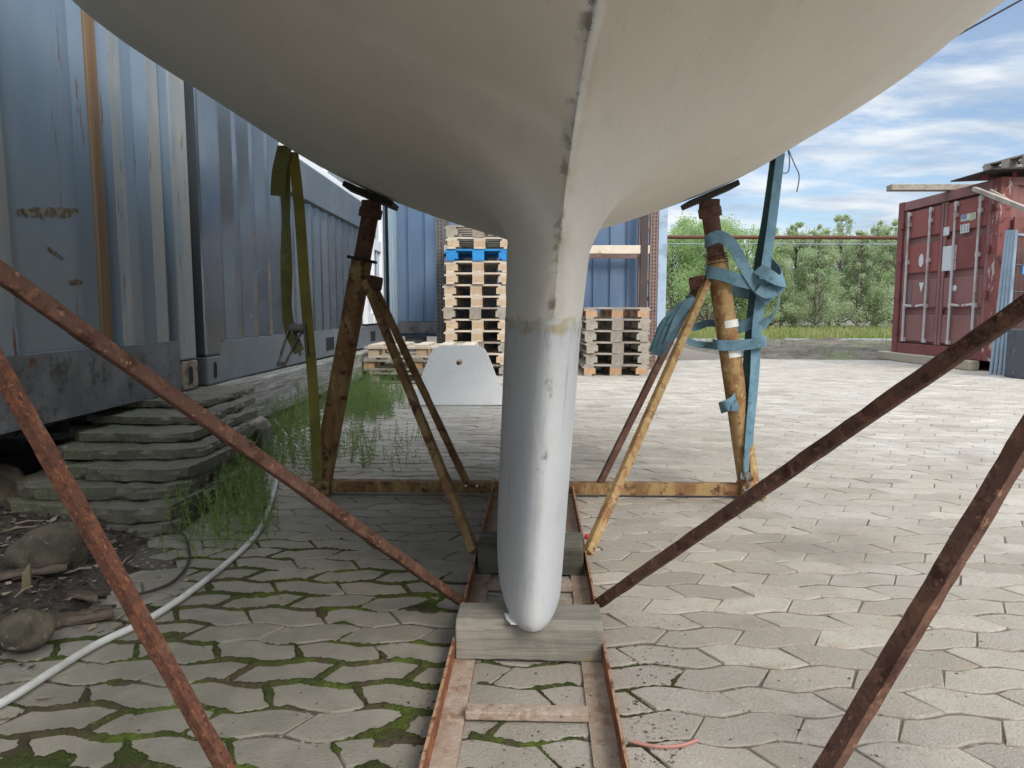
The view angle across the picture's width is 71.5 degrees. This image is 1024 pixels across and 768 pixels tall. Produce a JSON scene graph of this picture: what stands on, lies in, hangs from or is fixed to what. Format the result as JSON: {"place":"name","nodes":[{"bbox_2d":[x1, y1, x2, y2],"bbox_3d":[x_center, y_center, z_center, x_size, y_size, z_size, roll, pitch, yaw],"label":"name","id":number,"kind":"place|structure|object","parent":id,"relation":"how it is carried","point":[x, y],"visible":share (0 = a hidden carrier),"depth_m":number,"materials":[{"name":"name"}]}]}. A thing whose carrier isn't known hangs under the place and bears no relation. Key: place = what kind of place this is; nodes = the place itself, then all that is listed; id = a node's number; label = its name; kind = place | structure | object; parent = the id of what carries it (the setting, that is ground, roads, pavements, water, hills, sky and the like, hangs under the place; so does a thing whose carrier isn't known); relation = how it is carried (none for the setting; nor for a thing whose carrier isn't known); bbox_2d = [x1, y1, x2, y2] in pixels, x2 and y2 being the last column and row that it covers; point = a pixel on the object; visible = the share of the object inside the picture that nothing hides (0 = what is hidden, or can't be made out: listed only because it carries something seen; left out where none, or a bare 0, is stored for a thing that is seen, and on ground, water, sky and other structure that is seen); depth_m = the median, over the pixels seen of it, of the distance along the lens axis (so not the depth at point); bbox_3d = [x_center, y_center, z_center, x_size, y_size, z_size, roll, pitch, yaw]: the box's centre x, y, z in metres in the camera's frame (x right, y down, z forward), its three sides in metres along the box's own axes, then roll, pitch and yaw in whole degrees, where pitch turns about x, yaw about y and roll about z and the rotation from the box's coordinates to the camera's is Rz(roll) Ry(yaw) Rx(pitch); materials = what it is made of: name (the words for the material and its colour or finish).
{"place":"outdoors","nodes":[
{"label":"outdoors","id":0,"kind":"place"},
{"bbox_2d":[0,377,364,655],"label":"soil","id":1,"kind":"structure","parent":0,"point":[16,450],"depth_m":2.41,"materials":[{"name":"brown soil"}]},
{"bbox_2d":[0,464,25,507],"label":"stone","id":2,"kind":"object","parent":1,"relation":"on","point":[10,475],"visible":0.53,"depth_m":2.81,"materials":[{"name":"grey stone"}]},
{"bbox_2d":[21,564,31,589],"bbox_3d":[-1.340,0.539,1.960,0.024,0.087,0.028,6,8,45],"label":"splintered stump","id":3,"kind":"object","parent":1,"relation":"on","point":[27,577],"visible":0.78,"depth_m":1.95,"materials":[{"name":"brown wood"}]},
{"bbox_2d":[0,561,73,581],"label":"bark piece","id":4,"kind":"object","parent":1,"relation":"on","point":[47,569],"visible":0.87,"depth_m":2.04,"materials":[{"name":"brown wood"}]},
{"bbox_2d":[3,522,89,568],"bbox_3d":[-1.433,0.509,2.194,0.236,0.158,0.203,0,6,0],"label":"boulder","id":5,"kind":"object","parent":1,"relation":"on","point":[54,543],"visible":0.67,"depth_m":2.13,"materials":[{"name":"stone"}]},
{"bbox_2d":[65,588,106,602],"bbox_3d":[-1.231,0.595,2.011,0.192,0.028,0.049,0,-1,17],"label":"bark piece","id":6,"kind":"object","parent":1,"relation":"on","point":[89,596],"visible":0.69,"depth_m":1.99,"materials":[{"name":"brown wood"}]},
{"bbox_2d":[105,494,225,537],"bbox_3d":[-1.570,0.502,2.970,0.620,0.052,0.808,0,6,-3],"label":"concrete slab","id":7,"kind":"object","parent":1,"relation":"on","point":[150,529],"depth_m":2.62,"materials":[{"name":"grey concrete"}]},
{"bbox_2d":[4,462,251,523],"bbox_3d":[-1.592,0.440,3.040,0.740,0.060,0.849,1,6,7],"label":"concrete slab","id":8,"kind":"object","parent":7,"relation":"on","point":[119,511],"depth_m":2.67,"materials":[{"name":"grey concrete"}]},
{"bbox_2d":[15,458,237,500],"bbox_3d":[-1.645,0.379,3.097,0.709,0.054,0.806,0,6,-5],"label":"concrete slab","id":9,"kind":"object","parent":8,"relation":"on","point":[38,485],"depth_m":2.74,"materials":[{"name":"grey concrete"}]},
{"bbox_2d":[64,435,254,481],"bbox_3d":[-1.605,0.316,3.201,0.682,0.053,0.823,1,6,3],"label":"concrete slab","id":10,"kind":"object","parent":9,"relation":"on","point":[159,470],"depth_m":2.84,"materials":[{"name":"grey concrete"}]},
{"bbox_2d":[56,422,249,459],"bbox_3d":[-1.637,0.253,3.344,0.639,0.045,0.810,0,6,-3],"label":"concrete slab","id":11,"kind":"object","parent":10,"relation":"on","point":[119,450],"depth_m":3.00,"materials":[{"name":"grey concrete"}]},
{"bbox_2d":[69,408,256,441],"bbox_3d":[-1.700,0.192,3.526,0.634,0.042,0.860,0,6,3],"label":"concrete slab","id":12,"kind":"object","parent":11,"relation":"on","point":[103,432],"depth_m":3.19,"materials":[{"name":"grey concrete"}]},
{"bbox_2d":[87,396,254,424],"bbox_3d":[-1.761,0.128,3.763,0.620,0.039,0.854,0,6,-2],"label":"concrete slab","id":13,"kind":"object","parent":12,"relation":"on","point":[150,415],"depth_m":3.46,"materials":[{"name":"grey concrete"}]},
{"bbox_2d":[117,385,254,407],"bbox_3d":[-1.836,0.065,4.018,0.558,0.036,0.784,0,6,1],"label":"concrete slab","id":14,"kind":"object","parent":13,"relation":"on","point":[205,396],"depth_m":3.92,"materials":[{"name":"grey concrete"}]},
{"bbox_2d":[0,0,197,434],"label":"shipping container","id":15,"kind":"object","parent":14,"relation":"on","point":[95,233],"visible":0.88,"depth_m":3.20,"materials":[{"name":"blue metal"}]},
{"bbox_2d":[213,350,368,421],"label":"timber beam","id":16,"kind":"structure","parent":1,"relation":"on","point":[286,382],"depth_m":5.43,"materials":[{"name":"grey wood"}]},
{"bbox_2d":[184,81,385,385],"bbox_3d":[-2.991,-1.604,7.187,2.417,2.630,5.973,0,6,0],"label":"site office container","id":17,"kind":"object","parent":16,"relation":"on","point":[235,217],"visible":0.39,"depth_m":5.09,"materials":[{"name":"metal"}]},
{"bbox_2d":[385,201,397,332],"bbox_3d":[-2.987,-1.925,10.633,2.426,2.700,0.750,0,6,0],"label":"shipping container","id":18,"kind":"object","parent":1,"relation":"on","point":[391,259],"visible":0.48,"depth_m":10.77,"materials":[{"name":"white metal"}]},
{"bbox_2d":[0,311,1023,767],"bbox_3d":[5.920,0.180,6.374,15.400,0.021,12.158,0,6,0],"label":"paving","id":19,"kind":"structure","parent":0,"point":[692,419],"depth_m":2.04,"materials":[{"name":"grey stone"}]},
{"bbox_2d":[0,609,56,651],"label":"stone","id":20,"kind":"object","parent":19,"relation":"on","point":[26,630],"visible":1,"depth_m":1.70,"materials":[{"name":"grey stone"}]},
{"bbox_2d":[51,604,116,626],"bbox_3d":[-1.198,0.625,1.886,0.265,0.034,0.068,-6,19,-14],"label":"bark piece","id":21,"kind":"object","parent":19,"relation":"on","point":[99,613],"visible":0.56,"depth_m":1.89,"materials":[{"name":"brown wood"}]},
{"bbox_2d":[55,618,68,630],"bbox_3d":[-1.231,0.625,1.829,0.057,0.031,0.228,8,1,38],"label":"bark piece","id":22,"kind":"object","parent":21,"relation":"on","point":[58,626],"visible":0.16,"depth_m":1.86,"materials":[{"name":"brown wood"}]},
{"bbox_2d":[0,422,320,708],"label":"hose","id":23,"kind":"object","parent":19,"relation":"on","point":[16,694],"visible":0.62,"depth_m":1.80,"materials":[{"name":"white plastic"}]},
{"bbox_2d":[139,523,190,594],"bbox_3d":[-1.115,0.562,2.333,0.113,0.048,0.617,-2,6,-16],"label":"rubber hose","id":24,"kind":"object","parent":19,"relation":"on","point":[180,573],"visible":0.94,"depth_m":2.24,"materials":[{"name":"grey rubber"}]},
{"bbox_2d":[240,424,272,461],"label":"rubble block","id":25,"kind":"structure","parent":19,"relation":"on","point":[262,434],"depth_m":3.90,"materials":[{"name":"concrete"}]},
{"bbox_2d":[243,416,269,437],"bbox_3d":[-1.456,0.249,3.947,0.232,0.055,0.213,-21,15,-9],"label":"concrete chunk","id":26,"kind":"object","parent":25,"relation":"on","point":[262,423],"visible":0.49,"depth_m":3.90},
{"bbox_2d":[156,362,420,558],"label":"weeds","id":27,"kind":"object","parent":19,"relation":"on","point":[368,395],"visible":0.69,"depth_m":3.69,"materials":[{"name":"green plant"}]},
{"bbox_2d":[0,528,771,767],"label":"moss","id":28,"kind":"object","parent":19,"relation":"on","point":[127,755],"visible":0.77,"depth_m":1.58,"materials":[{"name":"green plant"}]},
{"bbox_2d":[369,370,423,382],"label":"pallet","id":29,"kind":"object","parent":19,"relation":"on","point":[396,377],"visible":0.16,"depth_m":8.06,"materials":[{"name":"brown wood"}]},
{"bbox_2d":[363,356,461,369],"bbox_3d":[-1.080,-0.267,8.437,1.200,0.144,0.844,0,6,-1],"label":"pallet","id":30,"kind":"object","parent":29,"relation":"on","point":[381,363],"visible":0.41,"depth_m":8.04,"materials":[{"name":"brown wood"}]},
{"bbox_2d":[368,342,477,357],"bbox_3d":[-1.020,-0.411,8.422,1.200,0.144,0.844,0,6,0],"label":"pallet","id":31,"kind":"object","parent":30,"relation":"on","point":[380,350],"visible":0.66,"depth_m":8.05,"materials":[{"name":"brown wood"}]},
{"bbox_2d":[405,337,426,362],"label":"concrete block","id":32,"kind":"structure","parent":19,"relation":"on","point":[416,339],"depth_m":11.29,"materials":[{"name":"grey concrete"}]},
{"bbox_2d":[396,203,667,336],"bbox_3d":[0.270,-2.121,12.232,4.260,2.640,2.430,0,6,0],"label":"shipping container","id":33,"kind":"object","parent":32,"relation":"on","point":[611,282],"visible":0.12,"depth_m":11.08,"materials":[{"name":"blue metal"}]},
{"bbox_2d":[416,345,501,404],"bbox_3d":[-0.465,-0.079,6.252,0.810,0.528,0.030,0,-3,0],"label":"white panel","id":34,"kind":"object","parent":19,"relation":"on","point":[471,379],"visible":0.94,"depth_m":6.24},
{"bbox_2d":[457,358,503,375],"bbox_3d":[-0.421,-0.236,9.655,0.844,0.144,1.200,0,6,0],"label":"pallet","id":35,"kind":"object","parent":19,"relation":"on","point":[493,361],"visible":0.09,"depth_m":9.08,"materials":[{"name":"brown wood"}]},
{"bbox_2d":[456,348,503,364],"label":"pallet","id":36,"kind":"object","parent":35,"relation":"on","point":[499,357],"visible":0.16,"depth_m":9.03,"materials":[{"name":"brown wood"}]},
{"bbox_2d":[454,338,503,352],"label":"pallet","id":37,"kind":"object","parent":36,"relation":"on","point":[485,342],"visible":0.23,"depth_m":9.12,"materials":[{"name":"brown wood"}]},
{"bbox_2d":[444,328,504,341],"bbox_3d":[-0.450,-0.667,9.594,0.844,0.144,1.200,0,6,-1],"label":"pallet","id":38,"kind":"object","parent":37,"relation":"on","point":[454,335],"visible":0.75,"depth_m":9.00,"materials":[{"name":"brown wood"}]},
{"bbox_2d":[444,318,504,329],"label":"pallet","id":39,"kind":"object","parent":38,"relation":"on","point":[459,323],"visible":0.73,"depth_m":9.00,"materials":[{"name":"brown wood"}]},
{"bbox_2d":[442,307,505,318],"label":"pallet","id":40,"kind":"object","parent":39,"relation":"on","point":[454,312],"visible":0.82,"depth_m":8.96,"materials":[{"name":"brown wood"}]},
{"bbox_2d":[443,296,505,306],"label":"pallet","id":41,"kind":"object","parent":40,"relation":"on","point":[457,301],"visible":0.77,"depth_m":8.98,"materials":[{"name":"brown wood"}]},
{"bbox_2d":[442,284,505,295],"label":"pallet","id":42,"kind":"object","parent":41,"relation":"on","point":[456,290],"visible":0.8,"depth_m":8.97,"materials":[{"name":"brown wood"}]},
{"bbox_2d":[444,272,506,283],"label":"pallet","id":43,"kind":"object","parent":42,"relation":"on","point":[456,277],"visible":0.69,"depth_m":8.92,"materials":[{"name":"brown wood"}]},
{"bbox_2d":[444,261,506,271],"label":"pallet","id":44,"kind":"object","parent":43,"relation":"on","point":[475,266],"visible":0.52,"depth_m":8.92,"materials":[{"name":"brown wood"}]},
{"bbox_2d":[444,249,506,260],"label":"pallet","id":45,"kind":"object","parent":44,"relation":"on","point":[473,254],"visible":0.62,"depth_m":8.89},
{"bbox_2d":[446,237,507,248],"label":"pallet","id":46,"kind":"object","parent":45,"relation":"on","point":[474,242],"visible":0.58,"depth_m":8.87,"materials":[{"name":"brown wood"}]},
{"bbox_2d":[444,225,496,236],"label":"pallet","id":47,"kind":"object","parent":46,"relation":"on","point":[456,231],"visible":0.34,"depth_m":8.85,"materials":[{"name":"brown wood"}]},
{"bbox_2d":[0,411,1021,767],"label":"litter","id":48,"kind":"object","parent":19,"relation":"on","point":[90,627],"visible":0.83,"depth_m":1.95,"materials":[{"name":"brown plant"}]},
{"bbox_2d":[0,180,1023,767],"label":"boat cradle","id":49,"kind":"object","parent":19,"relation":"on","point":[454,710],"visible":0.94,"depth_m":1.43,"materials":[{"name":"metal"}]},
{"bbox_2d":[455,603,602,661],"bbox_3d":[0.041,0.599,1.728,0.347,0.098,0.117,0,6,2],"label":"timber block","id":50,"kind":"object","parent":49,"relation":"on","point":[567,632],"depth_m":1.68,"materials":[{"name":"grey wood"}]},
{"bbox_2d":[504,613,516,624],"bbox_3d":[0.001,0.552,1.674,0.038,0.005,0.062,0,6,0],"label":"paint flake","id":51,"kind":"object","parent":50,"relation":"on","point":[509,618],"visible":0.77,"depth_m":1.67,"materials":[{"name":"white paint"}]},
{"bbox_2d":[478,531,582,574],"bbox_3d":[0.060,0.541,2.288,0.330,0.099,0.143,0,6,2],"label":"timber block","id":52,"kind":"object","parent":49,"relation":"on","point":[572,555],"depth_m":2.23,"materials":[{"name":"grey wood"}]},
{"bbox_2d":[72,0,1004,631],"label":"sailboat","id":53,"kind":"object","parent":49,"relation":"on","point":[548,140],"visible":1,"depth_m":1.45,"materials":[{"name":"grey paint"}]},
{"bbox_2d":[270,145,322,490],"bbox_3d":[-0.929,-0.274,3.077,0.196,1.492,0.108,0,6,0],"label":"ratchet strap","id":54,"kind":"object","parent":53,"relation":"hanging from","point":[286,166],"visible":0.94,"depth_m":3.07,"materials":[{"name":"fabric"}]},
{"bbox_2d":[783,150,799,191],"bbox_3d":[1.220,-0.932,3.117,0.082,0.181,0.011,1,6,10],"label":"wire hook","id":55,"kind":"object","parent":53,"relation":"hanging from","point":[789,154],"visible":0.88,"depth_m":3.11,"materials":[{"name":"metal"}]},
{"bbox_2d":[648,294,694,356],"bbox_3d":[0.711,-0.250,3.036,0.224,0.268,0.121,-3,6,-24],"label":"strap coil","id":56,"kind":"object","parent":49,"relation":"hanging from","point":[669,325],"visible":0.87,"depth_m":3.00,"materials":[{"name":"teal fabric"}]},
{"bbox_2d":[718,393,738,413],"bbox_3d":[0.943,0.084,3.093,0.085,0.098,0.059,1,6,12],"label":"strap end","id":57,"kind":"object","parent":49,"relation":"attached to","point":[729,404],"visible":1,"depth_m":3.07,"materials":[{"name":"teal fabric"}]},
{"bbox_2d":[676,153,785,491],"bbox_3d":[0.938,-0.268,3.123,0.485,1.464,0.182,2,6,16],"label":"tie down strap","id":58,"kind":"object","parent":49,"relation":"attached to","point":[760,285],"visible":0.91,"depth_m":3.07,"materials":[{"name":"fabric"}]},
{"bbox_2d":[484,600,566,603],"bbox_3d":[0.037,0.616,1.944,0.230,0.018,0.090,0,6,0],"label":"wood offcut","id":59,"kind":"object","parent":19,"relation":"on","point":[503,601],"visible":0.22,"depth_m":1.98,"materials":[{"name":"brown wood"}]},
{"bbox_2d":[435,211,658,368],"bbox_3d":[0.487,-2.053,10.412,3.105,3.600,0.985,0,6,0],"label":"pallet rack","id":60,"kind":"object","parent":19,"relation":"on","point":[641,250],"visible":0.45,"depth_m":9.97,"materials":[{"name":"grey metal"}]},
{"bbox_2d":[578,358,648,375],"bbox_3d":[1.335,-0.235,9.636,0.844,0.144,1.200,0,6,2],"label":"pallet","id":61,"kind":"object","parent":19,"relation":"on","point":[610,369],"visible":0.81,"depth_m":9.05,"materials":[{"name":"brown wood"}]},
{"bbox_2d":[580,348,650,364],"bbox_3d":[1.373,-0.381,9.638,0.844,0.144,1.200,0,6,3],"label":"pallet","id":62,"kind":"object","parent":61,"relation":"on","point":[617,358],"visible":0.76,"depth_m":9.05,"materials":[{"name":"brown wood"}]},
{"bbox_2d":[579,338,650,352],"bbox_3d":[1.337,-0.525,9.620,0.844,0.144,1.200,0,6,-1],"label":"pallet","id":63,"kind":"object","parent":62,"relation":"on","point":[616,347],"visible":0.74,"depth_m":9.03,"materials":[{"name":"brown wood"}]},
{"bbox_2d":[580,328,649,341],"bbox_3d":[1.328,-0.669,9.598,0.844,0.144,1.200,0,6,0],"label":"pallet","id":64,"kind":"object","parent":63,"relation":"on","point":[615,335],"visible":0.84,"depth_m":9.01,"materials":[{"name":"brown wood"}]},
{"bbox_2d":[581,318,650,329],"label":"pallet","id":65,"kind":"object","parent":64,"relation":"on","point":[619,324],"visible":0.88,"depth_m":8.98,"materials":[{"name":"brown wood"}]},
{"bbox_2d":[582,307,650,318],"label":"pallet","id":66,"kind":"object","parent":65,"relation":"on","point":[618,312],"visible":0.84,"depth_m":8.99,"materials":[{"name":"brown wood"}]},
{"bbox_2d":[632,738,698,748],"bbox_3d":[0.295,0.688,1.359,0.130,0.007,0.025,0,6,-2],"label":"wire piece","id":67,"kind":"object","parent":19,"relation":"on","point":[688,743],"visible":1,"depth_m":1.35,"materials":[{"name":"red"}]},
{"bbox_2d":[673,324,891,354],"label":"verge grass","id":68,"kind":"structure","parent":19,"relation":"on","point":[774,332],"depth_m":21.22,"materials":[{"name":"green plant"}]},
{"bbox_2d":[878,351,978,369],"bbox_3d":[6.380,-0.379,11.045,0.160,0.130,2.450,0,6,0],"label":"runner plank","id":69,"kind":"object","parent":19,"relation":"on","point":[924,359],"visible":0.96,"depth_m":11.11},
{"bbox_2d":[891,176,1023,361],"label":"shipping container","id":70,"kind":"object","parent":69,"relation":"on","point":[949,251],"visible":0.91,"depth_m":10.48,"materials":[{"name":"red metal"}]},
{"bbox_2d":[894,202,945,344],"bbox_3d":[6.444,-1.706,11.241,0.144,2.120,1.081,0,6,-2],"label":"door","id":71,"kind":"structure","parent":70,"relation":"in","point":[924,227],"depth_m":11.17,"materials":[{"name":"red paint"}]},
{"bbox_2d":[886,184,973,191],"bbox_3d":[6.220,-2.897,10.508,1.300,0.085,0.160,0,6,0],"label":"roof plank","id":72,"kind":"object","parent":70,"relation":"on","point":[919,187],"visible":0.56,"depth_m":10.43,"materials":[{"name":"brown wood"}]},
{"bbox_2d":[937,195,993,345],"bbox_3d":[6.475,-1.594,10.154,0.144,2.120,1.077,0,6,-2],"label":"door","id":73,"kind":"structure","parent":70,"relation":"in","point":[961,310],"depth_m":10.16,"materials":[{"name":"red paint"}]},
{"bbox_2d":[950,167,1023,181],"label":"roof sheet","id":74,"kind":"object","parent":70,"relation":"on","point":[989,174],"visible":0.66,"depth_m":9.54,"materials":[{"name":"grey metal"}]},
{"bbox_2d":[982,154,1023,170],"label":"pallet","id":75,"kind":"object","parent":74,"relation":"on","point":[1015,161],"visible":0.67,"depth_m":9.66,"materials":[{"name":"grey wood"}]},
{"bbox_2d":[971,187,1023,210],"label":"leaning batten","id":76,"kind":"object","parent":70,"relation":"attached to","point":[1004,200],"visible":1,"depth_m":8.95,"materials":[{"name":"brown wood"}]},
{"bbox_2d":[1003,217,1023,359],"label":"steel sheet","id":77,"kind":"object","parent":70,"relation":"attached to","point":[1018,223],"visible":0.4,"depth_m":9.44,"materials":[{"name":"red metal"}]},
{"bbox_2d":[966,359,998,365],"bbox_3d":[7.200,-0.354,10.896,0.200,0.150,2.250,0,6,0],"label":"runner plank","id":78,"kind":"object","parent":19,"relation":"on","point":[984,363],"visible":0.05,"depth_m":10.69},
{"bbox_2d":[989,230,1023,373],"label":"barrier","id":79,"kind":"object","parent":19,"relation":"on","point":[994,342],"visible":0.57,"depth_m":9.19,"materials":[{"name":"grey metal"}]},
{"bbox_2d":[993,230,1023,374],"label":"barrier","id":80,"kind":"object","parent":19,"relation":"on","point":[998,343],"visible":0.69,"depth_m":9.14,"materials":[{"name":"grey metal"}]},
{"bbox_2d":[998,230,1023,374],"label":"barrier","id":81,"kind":"object","parent":19,"relation":"on","point":[1001,355],"visible":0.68,"depth_m":9.11,"materials":[{"name":"grey metal"}]},
{"bbox_2d":[1002,230,1023,375],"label":"barrier","id":82,"kind":"object","parent":19,"relation":"on","point":[1013,264],"visible":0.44,"depth_m":9.06,"materials":[{"name":"blue metal"}]},
{"bbox_2d":[673,337,930,359],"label":"gravel bank","id":83,"kind":"structure","parent":0,"point":[867,350],"depth_m":12.96,"materials":[{"name":"grey gravel"}]},
{"bbox_2d":[667,235,896,339],"bbox_3d":[10.100,-2.247,17.411,13.860,2.745,0.090,0,6,0],"label":"fence","id":84,"kind":"object","parent":83,"relation":"on","point":[794,237],"visible":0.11,"depth_m":17.24,"materials":[{"name":"red metal"}]},
{"bbox_2d":[666,0,1023,310],"label":"sky","id":85,"kind":"structure","parent":0,"point":[961,111],"materials":[{"name":"blue"}]},
{"bbox_2d":[958,0,1021,35],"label":"overhead cable","id":86,"kind":"object","parent":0,"point":[989,17],"visible":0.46,"depth_m":7.63,"materials":[{"name":"grey metal"}]},
{"bbox_2d":[1004,329,1023,378],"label":"cabinet","id":87,"kind":"object","parent":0,"point":[1014,363],"visible":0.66,"depth_m":8.73,"materials":[{"name":"grey metal"}]},
{"label":"verge","id":88,"kind":"structure","parent":0,"visible":0},
{"bbox_2d":[666,229,706,323],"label":"tree","id":89,"kind":"object","parent":88,"relation":"on","point":[683,248],"visible":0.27,"depth_m":32.07,"materials":[{"name":"green plant"}]},
{"bbox_2d":[666,211,738,319],"bbox_3d":[9.194,-5.516,35.508,5.552,5.925,5.512,-5,8,-41],"label":"tree","id":90,"kind":"object","parent":88,"relation":"on","point":[686,221],"visible":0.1,"depth_m":34.81,"materials":[{"name":"green plant"}]},
{"bbox_2d":[666,214,755,327],"bbox_3d":[8.892,-4.674,32.254,5.550,5.949,5.365,-2,6,-16],"label":"tree","id":91,"kind":"object","parent":88,"relation":"on","point":[725,227],"visible":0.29,"depth_m":31.78,"materials":[{"name":"green plant"}]},
{"bbox_2d":[724,224,801,326],"bbox_3d":[10.749,-4.888,33.019,4.363,5.120,4.394,-4,7,-36],"label":"tree","id":92,"kind":"object","parent":88,"relation":"on","point":[753,247],"visible":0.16,"depth_m":32.40,"materials":[{"name":"green plant"}]},
{"bbox_2d":[736,226,818,327],"bbox_3d":[11.901,-4.786,32.965,3.598,5.024,3.668,-4,7,-32],"label":"tree","id":93,"kind":"object","parent":88,"relation":"on","point":[784,250],"visible":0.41,"depth_m":32.36,"materials":[{"name":"green plant"}]},
{"bbox_2d":[746,231,826,326],"bbox_3d":[14.188,-5.080,37.199,4.764,5.665,4.928,-2,6,-15],"label":"tree","id":94,"kind":"object","parent":88,"relation":"on","point":[807,250],"visible":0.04,"depth_m":36.74,"materials":[{"name":"green plant"}]},
{"bbox_2d":[766,222,827,327],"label":"tree","id":95,"kind":"object","parent":88,"relation":"on","point":[796,242],"visible":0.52,"depth_m":33.16,"materials":[{"name":"green plant"}]},
{"bbox_2d":[790,223,858,328],"bbox_3d":[14.224,-4.782,32.403,2.885,5.079,3.286,1,6,5],"label":"tree","id":96,"kind":"object","parent":88,"relation":"on","point":[813,255],"visible":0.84,"depth_m":32.29,"materials":[{"name":"green plant"}]},
{"bbox_2d":[785,232,870,325],"bbox_3d":[17.047,-5.248,38.204,5.556,5.835,5.747,5,8,43],"label":"tree","id":97,"kind":"object","parent":88,"relation":"on","point":[827,271],"visible":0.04,"depth_m":37.60,"materials":[{"name":"green plant"}]},
{"bbox_2d":[807,213,875,326],"bbox_3d":[15.936,-5.328,34.484,3.825,5.880,3.900,5,8,41],"label":"tree","id":98,"kind":"object","parent":88,"relation":"on","point":[841,219],"visible":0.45,"depth_m":34.33,"materials":[{"name":"green plant"}]},
{"bbox_2d":[827,229,893,327],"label":"tree","id":99,"kind":"object","parent":88,"relation":"on","point":[876,291],"visible":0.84,"depth_m":32.84,"materials":[{"name":"green plant"}]},
{"bbox_2d":[827,230,894,325],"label":"tree","id":100,"kind":"object","parent":88,"relation":"on","point":[885,277],"visible":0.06,"depth_m":37.41,"materials":[{"name":"green plant"}]},
{"bbox_2d":[842,220,897,326],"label":"tree","id":101,"kind":"object","parent":88,"relation":"on","point":[878,230],"visible":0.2,"depth_m":33.77,"materials":[{"name":"green plant"}]},
{"bbox_2d":[858,218,897,326],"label":"tree","id":102,"kind":"object","parent":88,"relation":"on","point":[886,310],"visible":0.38,"depth_m":32.74,"materials":[{"name":"green plant"}]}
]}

